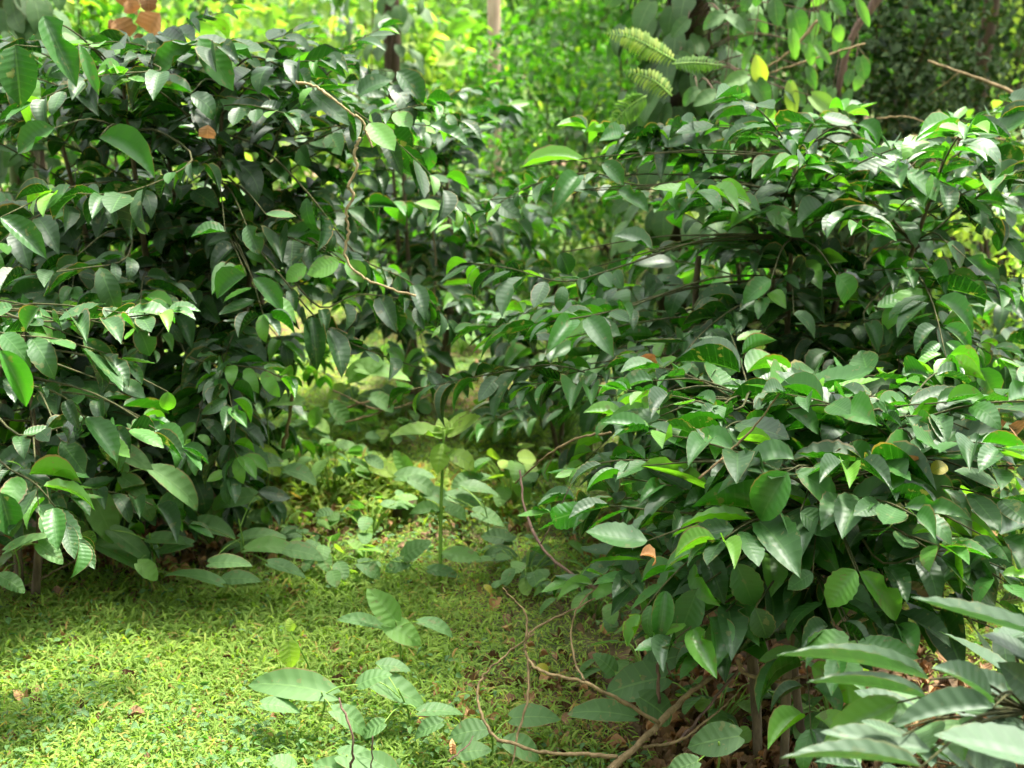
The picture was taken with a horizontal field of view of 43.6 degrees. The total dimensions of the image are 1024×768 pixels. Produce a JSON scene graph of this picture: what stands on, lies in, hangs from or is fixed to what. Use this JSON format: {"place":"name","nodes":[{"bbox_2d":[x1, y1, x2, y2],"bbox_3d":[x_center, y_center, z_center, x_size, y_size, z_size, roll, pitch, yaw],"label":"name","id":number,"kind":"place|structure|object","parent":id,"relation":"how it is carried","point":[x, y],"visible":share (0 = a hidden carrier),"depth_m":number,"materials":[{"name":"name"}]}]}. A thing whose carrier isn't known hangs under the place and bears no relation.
{"place":"outdoors","nodes":[
{"label":"outdoors","id":0,"kind":"place"},
{"bbox_2d":[139,446,622,554],"bbox_3d":[-0.425,0.386,4.911,2.413,0.279,1.263,0,15,0],"label":"grass mound","id":1,"kind":"object","parent":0,"point":[358,488],"depth_m":4.73,"materials":[{"name":"green plant"}]},
{"bbox_2d":[280,444,383,500],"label":"broadleaf weed","id":2,"kind":"object","parent":1,"relation":"on","point":[372,460],"visible":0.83,"depth_m":4.70,"materials":[{"name":"green plant"}]},
{"bbox_2d":[373,499,420,524],"bbox_3d":[-0.451,0.471,4.627,0.264,0.124,0.136,0,15,0],"label":"stump","id":3,"kind":"object","parent":1,"relation":"on","point":[403,513],"visible":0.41,"depth_m":4.59,"materials":[{"name":"wood"}]},
{"bbox_2d":[381,343,436,381],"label":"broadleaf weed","id":4,"kind":"object","parent":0,"point":[422,361],"visible":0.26,"depth_m":6.49,"materials":[{"name":"green plant"}]},
{"bbox_2d":[451,323,483,355],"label":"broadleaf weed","id":5,"kind":"object","parent":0,"point":[468,338],"visible":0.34,"depth_m":7.03,"materials":[{"name":"green plant"}]},
{"bbox_2d":[0,35,1023,767],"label":"ground","id":6,"kind":"structure","parent":0,"point":[610,647],"depth_m":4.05,"materials":[{"name":"plant"}]},
{"bbox_2d":[0,0,48,396],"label":"shade tree","id":7,"kind":"object","parent":6,"relation":"on","point":[12,176],"visible":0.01,"depth_m":6.08,"materials":[{"name":"brown plant"}]},
{"bbox_2d":[0,0,78,350],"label":"climbing vine","id":8,"kind":"object","parent":7,"relation":"attached to","point":[20,19],"visible":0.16,"depth_m":5.69,"materials":[{"name":"green plant"}]},
{"bbox_2d":[0,533,62,592],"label":"broadleaf weed","id":9,"kind":"object","parent":6,"relation":"on","point":[45,549],"visible":0.96,"depth_m":3.44,"materials":[{"name":"green plant"}]},
{"bbox_2d":[0,519,92,567],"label":"broadleaf weed","id":10,"kind":"object","parent":6,"relation":"on","point":[5,557],"visible":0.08,"depth_m":4.16,"materials":[{"name":"green plant"}]},
{"bbox_2d":[2,0,135,249],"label":"shrub","id":11,"kind":"object","parent":6,"relation":"on","point":[133,16],"visible":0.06,"depth_m":7.86,"materials":[{"name":"green plant"}]},
{"bbox_2d":[2,0,173,253],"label":"shrub","id":12,"kind":"object","parent":6,"relation":"on","point":[73,13],"visible":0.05,"depth_m":7.01,"materials":[{"name":"green plant"}]},
{"bbox_2d":[0,264,213,602],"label":"coffee bush","id":13,"kind":"object","parent":6,"relation":"on","point":[67,461],"visible":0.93,"depth_m":3.14,"materials":[{"name":"green plant"}]},
{"bbox_2d":[0,86,275,408],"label":"coffee bush","id":14,"kind":"object","parent":6,"relation":"on","point":[37,146],"visible":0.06,"depth_m":5.41,"materials":[{"name":"green plant"}]},
{"bbox_2d":[83,444,197,563],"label":"broadleaf weed","id":15,"kind":"object","parent":6,"relation":"on","point":[176,482],"visible":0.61,"depth_m":3.80,"materials":[{"name":"green plant"}]},
{"bbox_2d":[94,524,225,586],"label":"broadleaf weed","id":16,"kind":"object","parent":6,"relation":"on","point":[128,547],"visible":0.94,"depth_m":3.85,"materials":[{"name":"green plant"}]},
{"bbox_2d":[52,0,329,184],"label":"shrub","id":17,"kind":"object","parent":6,"relation":"on","point":[171,23],"visible":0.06,"depth_m":12.57,"materials":[{"name":"green plant"}]},
{"bbox_2d":[47,0,373,275],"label":"shrub","id":18,"kind":"object","parent":6,"relation":"on","point":[176,12],"visible":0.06,"depth_m":9.11,"materials":[{"name":"green plant"}]},
{"bbox_2d":[155,495,272,543],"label":"broadleaf weed","id":19,"kind":"object","parent":6,"relation":"on","point":[254,515],"visible":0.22,"depth_m":4.39,"materials":[{"name":"green plant"}]},
{"bbox_2d":[0,4,485,556],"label":"coffee bush","id":20,"kind":"object","parent":6,"relation":"on","point":[236,242],"visible":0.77,"depth_m":3.89,"materials":[{"name":"green plant"}]},
{"bbox_2d":[108,0,161,38],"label":"dead leaf","id":21,"kind":"object","parent":20,"relation":"on","point":[148,20],"visible":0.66,"depth_m":4.71,"materials":[{"name":"plant"}]},
{"bbox_2d":[198,125,215,138],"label":"dead leaf","id":22,"kind":"object","parent":20,"relation":"on","point":[207,131],"visible":1,"depth_m":3.53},
{"bbox_2d":[295,81,415,296],"bbox_3d":[-0.421,-0.520,3.425,0.336,0.566,0.053,5,16,19],"label":"dead vine","id":23,"kind":"object","parent":20,"relation":"hanging from","point":[324,92],"visible":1,"depth_m":3.42,"materials":[{"name":"wood"}]},
{"bbox_2d":[187,487,324,584],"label":"broadleaf weed","id":24,"kind":"object","parent":6,"relation":"on","point":[268,540],"visible":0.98,"depth_m":3.97,"materials":[{"name":"green plant"}]},
{"bbox_2d":[221,509,331,553],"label":"broadleaf weed","id":25,"kind":"object","parent":6,"relation":"on","point":[286,527],"visible":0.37,"depth_m":4.31,"materials":[{"name":"green plant"}]},
{"bbox_2d":[236,393,316,485],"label":"broadleaf weed","id":26,"kind":"object","parent":6,"relation":"on","point":[299,471],"visible":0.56,"depth_m":4.24,"materials":[{"name":"green plant"}]},
{"bbox_2d":[281,393,293,448],"bbox_3d":[-0.745,0.097,4.271,0.065,0.247,0.016,0,15,0],"label":"upright stick","id":27,"kind":"object","parent":26,"relation":"on","point":[285,437],"visible":0.75,"depth_m":4.28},
{"bbox_2d":[254,403,329,451],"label":"broadleaf weed","id":28,"kind":"object","parent":6,"relation":"on","point":[322,429],"visible":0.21,"depth_m":5.31,"materials":[{"name":"green plant"}]},
{"bbox_2d":[279,618,310,669],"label":"broadleaf weed","id":29,"kind":"object","parent":6,"relation":"on","point":[290,650],"visible":0.85,"depth_m":3.34,"materials":[{"name":"green plant"}]},
{"bbox_2d":[267,436,355,479],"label":"broadleaf weed","id":30,"kind":"object","parent":6,"relation":"on","point":[341,444],"visible":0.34,"depth_m":5.03,"materials":[{"name":"green plant"}]},
{"bbox_2d":[272,400,362,442],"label":"broadleaf weed","id":31,"kind":"object","parent":6,"relation":"on","point":[332,420],"visible":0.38,"depth_m":5.49,"materials":[{"name":"green plant"}]},
{"bbox_2d":[248,667,391,734],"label":"broadleaf weed","id":32,"kind":"object","parent":6,"relation":"on","point":[281,686],"visible":0.98,"depth_m":3.14,"materials":[{"name":"green plant"}]},
{"bbox_2d":[181,0,465,203],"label":"shrub","id":33,"kind":"object","parent":6,"relation":"on","point":[363,15],"visible":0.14,"depth_m":10.50,"materials":[{"name":"green plant"}]},
{"bbox_2d":[268,744,398,767],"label":"broadleaf weed","id":34,"kind":"object","parent":6,"relation":"on","point":[363,757],"visible":0.94,"depth_m":2.93,"materials":[{"name":"green plant"}]},
{"bbox_2d":[286,431,380,460],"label":"broadleaf weed","id":35,"kind":"object","parent":6,"relation":"on","point":[371,435],"visible":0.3,"depth_m":5.20,"materials":[{"name":"green plant"}]},
{"bbox_2d":[284,529,383,586],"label":"broadleaf weed","id":36,"kind":"object","parent":6,"relation":"on","point":[337,573],"visible":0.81,"depth_m":4.10,"materials":[{"name":"green plant"}]},
{"bbox_2d":[195,0,505,200],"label":"shrub","id":37,"kind":"object","parent":6,"relation":"on","point":[314,6],"visible":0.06,"depth_m":12.51,"materials":[{"name":"green plant"}]},
{"bbox_2d":[311,375,400,411],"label":"broadleaf weed","id":38,"kind":"object","parent":6,"relation":"on","point":[340,387],"visible":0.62,"depth_m":6.00,"materials":[{"name":"green plant"}]},
{"bbox_2d":[308,357,409,443],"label":"broadleaf weed","id":39,"kind":"object","parent":6,"relation":"on","point":[358,370],"visible":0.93,"depth_m":4.67,"materials":[{"name":"green plant"}]},
{"bbox_2d":[315,490,417,544],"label":"broadleaf weed","id":40,"kind":"object","parent":6,"relation":"on","point":[365,535],"visible":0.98,"depth_m":4.45,"materials":[{"name":"green plant"}]},
{"bbox_2d":[334,408,414,451],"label":"broadleaf weed","id":41,"kind":"object","parent":6,"relation":"on","point":[383,434],"visible":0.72,"depth_m":5.50,"materials":[{"name":"green plant"}]},
{"bbox_2d":[383,0,401,263],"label":"shade tree","id":42,"kind":"object","parent":6,"relation":"on","point":[395,61],"visible":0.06,"depth_m":8.67,"materials":[{"name":"brown plant"}]},
{"bbox_2d":[332,0,440,270],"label":"climbing vine","id":43,"kind":"object","parent":42,"relation":"attached to","point":[403,15],"visible":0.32,"depth_m":8.35,"materials":[{"name":"green plant"}]},
{"bbox_2d":[337,588,452,672],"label":"broadleaf weed","id":44,"kind":"object","parent":6,"relation":"on","point":[390,621],"visible":0.91,"depth_m":3.48,"materials":[{"name":"green plant"}]},
{"bbox_2d":[357,394,432,420],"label":"broadleaf weed","id":45,"kind":"object","parent":6,"relation":"on","point":[424,406],"visible":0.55,"depth_m":5.94,"materials":[{"name":"green plant"}]},
{"bbox_2d":[333,371,460,422],"bbox_3d":[-0.429,0.048,4.722,0.480,0.173,0.112,0,15,0],"label":"twig snag","id":46,"kind":"object","parent":6,"relation":"on","point":[357,403],"visible":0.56,"depth_m":4.77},
{"bbox_2d":[313,157,495,291],"bbox_3d":[-0.771,-0.997,8.637,1.321,1.290,1.219,0,15,0],"label":"shrub","id":47,"kind":"object","parent":6,"relation":"on","point":[389,256],"visible":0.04,"depth_m":8.53,"materials":[{"name":"green plant"}]},
{"bbox_2d":[339,697,473,767],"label":"ground twig","id":48,"kind":"object","parent":6,"relation":"on","point":[352,747],"visible":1,"depth_m":2.81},
{"bbox_2d":[355,539,458,579],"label":"broadleaf weed","id":49,"kind":"object","parent":6,"relation":"on","point":[410,551],"visible":0.99,"depth_m":4.06,"materials":[{"name":"green plant"}]},
{"bbox_2d":[368,450,454,506],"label":"broadleaf weed","id":50,"kind":"object","parent":6,"relation":"on","point":[403,468],"visible":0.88,"depth_m":4.70,"materials":[{"name":"green plant"}]},
{"bbox_2d":[363,657,462,739],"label":"broadleaf weed","id":51,"kind":"object","parent":6,"relation":"on","point":[396,687],"visible":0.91,"depth_m":3.17,"materials":[{"name":"green plant"}]},
{"bbox_2d":[277,79,581,415],"bbox_3d":[-0.340,-0.604,5.962,1.468,1.587,1.775,7,16,24],"label":"coffee bush","id":52,"kind":"object","parent":6,"relation":"on","point":[416,253],"visible":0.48,"depth_m":5.67,"materials":[{"name":"green plant"}]},
{"bbox_2d":[390,411,480,584],"bbox_3d":[-0.235,0.374,4.004,0.281,0.605,0.132,0,15,0],"label":"seedling","id":53,"kind":"object","parent":6,"relation":"on","point":[459,423],"visible":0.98,"depth_m":3.96,"materials":[{"name":"green plant"}]},
{"bbox_2d":[314,0,570,232],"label":"shrub","id":54,"kind":"object","parent":6,"relation":"on","point":[468,24],"visible":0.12,"depth_m":10.74,"materials":[{"name":"green plant"}]},
{"bbox_2d":[337,100,609,340],"bbox_3d":[-0.210,-0.889,7.618,1.678,1.577,1.352,-6,16,-22],"label":"shrub","id":55,"kind":"object","parent":6,"relation":"on","point":[516,159],"visible":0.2,"depth_m":7.51,"materials":[{"name":"green plant"}]},
{"bbox_2d":[448,397,521,446],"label":"broadleaf weed","id":56,"kind":"object","parent":6,"relation":"on","point":[471,429],"visible":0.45,"depth_m":5.42,"materials":[{"name":"green plant"}]},
{"bbox_2d":[487,0,501,261],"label":"shade tree","id":57,"kind":"object","parent":6,"relation":"on","point":[494,14],"visible":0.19,"depth_m":8.86,"materials":[{"name":"brown plant"}]},
{"bbox_2d":[444,480,553,566],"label":"broadleaf weed","id":58,"kind":"object","parent":6,"relation":"on","point":[462,494],"visible":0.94,"depth_m":4.36,"materials":[{"name":"green plant"}]},
{"bbox_2d":[449,703,559,761],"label":"broadleaf weed","id":59,"kind":"object","parent":6,"relation":"on","point":[463,732],"visible":0.8,"depth_m":3.01,"materials":[{"name":"green plant"}]},
{"bbox_2d":[451,443,566,506],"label":"broadleaf weed","id":60,"kind":"object","parent":6,"relation":"on","point":[526,457],"visible":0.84,"depth_m":4.77,"materials":[{"name":"green plant"}]},
{"bbox_2d":[0,223,1019,767],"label":"creeping herb","id":61,"kind":"object","parent":6,"relation":"on","point":[188,701],"visible":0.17,"depth_m":3.21,"materials":[{"name":"green plant"}]},
{"bbox_2d":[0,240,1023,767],"bbox_3d":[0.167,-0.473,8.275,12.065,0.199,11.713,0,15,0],"label":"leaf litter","id":62,"kind":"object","parent":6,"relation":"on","point":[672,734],"visible":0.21,"depth_m":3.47,"materials":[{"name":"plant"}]},
{"bbox_2d":[476,534,584,595],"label":"broadleaf weed","id":63,"kind":"object","parent":6,"relation":"on","point":[534,576],"visible":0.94,"depth_m":4.05,"materials":[{"name":"green plant"}]},
{"bbox_2d":[54,0,1023,147],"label":"wood","id":64,"kind":"object","parent":6,"relation":"on","point":[536,14],"visible":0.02,"depth_m":19.94,"materials":[{"name":"green plant"}]},
{"bbox_2d":[423,11,656,295],"bbox_3d":[0.207,-1.407,8.787,2.229,2.220,2.042,0,15,0],"label":"shrub","id":65,"kind":"object","parent":6,"relation":"on","point":[587,81],"visible":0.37,"depth_m":8.55,"materials":[{"name":"green plant"}]},
{"bbox_2d":[406,0,717,209],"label":"shrub","id":66,"kind":"object","parent":6,"relation":"on","point":[507,26],"visible":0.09,"depth_m":13.70,"materials":[{"name":"green plant"}]},
{"bbox_2d":[459,290,680,456],"bbox_3d":[0.312,-0.031,5.341,1.138,0.705,1.028,-2,15,-9],"label":"coffee bush","id":67,"kind":"object","parent":6,"relation":"on","point":[515,351],"visible":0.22,"depth_m":5.10,"materials":[{"name":"green plant"}]},
{"bbox_2d":[548,387,601,437],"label":"broadleaf weed","id":68,"kind":"object","parent":6,"relation":"on","point":[568,420],"visible":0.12,"depth_m":5.49,"materials":[{"name":"green plant"}]},
{"bbox_2d":[532,569,641,631],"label":"broadleaf weed","id":69,"kind":"object","parent":6,"relation":"on","point":[611,623],"visible":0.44,"depth_m":3.84,"materials":[{"name":"green plant"}]},
{"bbox_2d":[476,585,735,767],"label":"fallen branch","id":70,"kind":"object","parent":6,"relation":"on","point":[618,761],"visible":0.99,"depth_m":2.91,"materials":[{"name":"wood"}]},
{"bbox_2d":[678,655,751,743],"bbox_3d":[0.471,0.722,2.968,0.249,0.157,0.020,-11,19,-36],"label":"leaning stick","id":71,"kind":"object","parent":70,"relation":"on","point":[724,686],"visible":0.86,"depth_m":2.98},
{"bbox_2d":[465,0,754,267],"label":"shrub","id":72,"kind":"object","parent":6,"relation":"on","point":[558,23],"visible":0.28,"depth_m":9.78,"materials":[{"name":"green plant"}]},
{"bbox_2d":[567,646,679,726],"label":"broadleaf weed","id":73,"kind":"object","parent":6,"relation":"on","point":[635,682],"visible":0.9,"depth_m":3.02,"materials":[{"name":"green plant"}]},
{"bbox_2d":[576,624,683,679],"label":"broadleaf weed","id":74,"kind":"object","parent":6,"relation":"on","point":[622,663],"visible":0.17,"depth_m":3.50,"materials":[{"name":"green plant"}]},
{"bbox_2d":[654,0,708,379],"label":"shade tree","id":75,"kind":"object","parent":6,"relation":"on","point":[676,100],"visible":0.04,"depth_m":5.78,"materials":[{"name":"brown plant"}]},
{"bbox_2d":[604,0,870,354],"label":"climbing vine","id":76,"kind":"object","parent":75,"relation":"attached to","point":[673,23],"visible":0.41,"depth_m":5.54,"materials":[{"name":"green plant"}]},
{"bbox_2d":[609,93,646,125],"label":"leaf","id":77,"kind":"object","parent":76,"relation":"attached to","point":[634,111],"visible":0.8,"depth_m":5.09,"materials":[{"name":"green plant"}]},
{"bbox_2d":[604,27,674,66],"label":"fern frond","id":78,"kind":"object","parent":76,"relation":"attached to","point":[645,36],"visible":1,"depth_m":5.22,"materials":[{"name":"green plant"}]},
{"bbox_2d":[624,68,671,99],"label":"fern frond","id":79,"kind":"object","parent":76,"relation":"attached to","point":[661,80],"visible":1,"depth_m":5.26,"materials":[{"name":"green plant"}]},
{"bbox_2d":[672,55,723,74],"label":"fern frond","id":80,"kind":"object","parent":76,"relation":"attached to","point":[698,67],"visible":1,"depth_m":5.04,"materials":[{"name":"green plant"}]},
{"bbox_2d":[767,20,869,73],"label":"bare twig","id":81,"kind":"object","parent":76,"relation":"attached to","point":[807,32],"visible":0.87,"depth_m":5.23,"materials":[{"name":"wood"}]},
{"bbox_2d":[836,0,881,95],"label":"bare twig","id":82,"kind":"object","parent":75,"relation":"attached to","point":[872,5],"visible":0.77,"depth_m":6.27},
{"bbox_2d":[927,60,1012,95],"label":"bare twig","id":83,"kind":"object","parent":75,"relation":"attached to","point":[1003,88],"visible":0.94,"depth_m":5.25,"materials":[{"name":"wood"}]},
{"bbox_2d":[544,0,832,170],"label":"shrub","id":84,"kind":"object","parent":6,"relation":"on","point":[591,12],"visible":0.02,"depth_m":13.53,"materials":[{"name":"green plant"}]},
{"bbox_2d":[388,83,1023,580],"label":"coffee bush","id":85,"kind":"object","parent":6,"relation":"on","point":[788,191],"visible":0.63,"depth_m":3.90,"materials":[{"name":"green plant"}]},
{"bbox_2d":[668,721,744,767],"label":"broadleaf weed","id":86,"kind":"object","parent":6,"relation":"on","point":[718,739],"visible":1,"depth_m":2.74,"materials":[{"name":"green plant"}]},
{"bbox_2d":[667,672,792,743],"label":"broadleaf weed","id":87,"kind":"object","parent":6,"relation":"on","point":[702,702],"visible":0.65,"depth_m":3.24,"materials":[{"name":"green plant"}]},
{"bbox_2d":[574,0,928,313],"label":"shrub","id":88,"kind":"object","parent":6,"relation":"on","point":[842,235],"visible":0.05,"depth_m":7.68,"materials":[{"name":"green plant"}]},
{"bbox_2d":[517,319,1023,767],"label":"coffee bush","id":89,"kind":"object","parent":6,"relation":"on","point":[792,506],"visible":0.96,"depth_m":2.87,"materials":[{"name":"green plant"}]},
{"bbox_2d":[515,431,611,483],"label":"arching twig","id":90,"kind":"object","parent":89,"relation":"attached to","point":[570,441],"visible":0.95,"depth_m":3.43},
{"bbox_2d":[519,470,640,609],"bbox_3d":[0.166,0.376,3.282,0.104,0.257,0.536,-13,20,-40],"label":"bare branch","id":91,"kind":"object","parent":89,"relation":"attached to","point":[638,607],"visible":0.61,"depth_m":3.31,"materials":[{"name":"wood"}]},
{"bbox_2d":[698,393,779,479],"bbox_3d":[0.505,0.108,2.865,0.195,0.197,0.034,-4,16,-15],"label":"thin stick","id":92,"kind":"object","parent":89,"relation":"on","point":[734,446],"visible":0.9,"depth_m":2.87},
{"bbox_2d":[735,657,812,683],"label":"curved twig","id":93,"kind":"object","parent":89,"relation":"attached to","point":[740,666],"visible":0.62,"depth_m":2.86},
{"bbox_2d":[930,460,947,474],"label":"dead leaf","id":94,"kind":"object","parent":89,"relation":"on","point":[938,467],"visible":0.95,"depth_m":2.85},
{"bbox_2d":[998,403,1023,469],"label":"dry stem","id":95,"kind":"object","parent":89,"relation":"attached to","point":[1016,427],"visible":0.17,"depth_m":3.13,"materials":[{"name":"brown plant"}]},
{"bbox_2d":[616,0,1017,233],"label":"shrub","id":96,"kind":"object","parent":6,"relation":"on","point":[779,44],"visible":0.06,"depth_m":11.46,"materials":[{"name":"green plant"}]},
{"bbox_2d":[769,658,879,738],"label":"broadleaf weed","id":97,"kind":"object","parent":6,"relation":"on","point":[816,723],"visible":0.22,"depth_m":3.30,"materials":[{"name":"green plant"}]},
{"bbox_2d":[709,0,1023,310],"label":"shrub","id":98,"kind":"object","parent":6,"relation":"on","point":[968,7],"visible":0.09,"depth_m":7.61,"materials":[{"name":"green plant"}]},
{"bbox_2d":[776,596,1023,767],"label":"coffee bush","id":99,"kind":"object","parent":6,"relation":"on","point":[870,723],"visible":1,"depth_m":2.11,"materials":[{"name":"green plant"}]},
{"bbox_2d":[797,0,1023,319],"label":"shrub","id":100,"kind":"object","parent":6,"relation":"on","point":[891,91],"visible":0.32,"depth_m":7.34,"materials":[{"name":"green plant"}]},
{"bbox_2d":[851,0,1023,139],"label":"shrub","id":101,"kind":"object","parent":6,"relation":"on","point":[1006,42],"visible":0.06,"depth_m":12.65,"materials":[{"name":"green plant"}]},
{"bbox_2d":[909,79,1023,359],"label":"shrub","id":102,"kind":"object","parent":6,"relation":"on","point":[962,235],"visible":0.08,"depth_m":6.31,"materials":[{"name":"green plant"}]},
{"bbox_2d":[931,0,1023,275],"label":"shrub","id":103,"kind":"object","parent":6,"relation":"on","point":[1019,12],"visible":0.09,"depth_m":9.24,"materials":[{"name":"green plant"}]},
{"bbox_2d":[972,0,999,113],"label":"shade tree","id":104,"kind":"object","parent":6,"relation":"on","point":[990,28],"visible":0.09,"depth_m":8.27,"materials":[{"name":"brown plant"}]},
{"bbox_2d":[949,205,1023,379],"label":"coffee bush","id":105,"kind":"object","parent":6,"relation":"on","point":[1000,316],"visible":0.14,"depth_m":5.58,"materials":[{"name":"green plant"}]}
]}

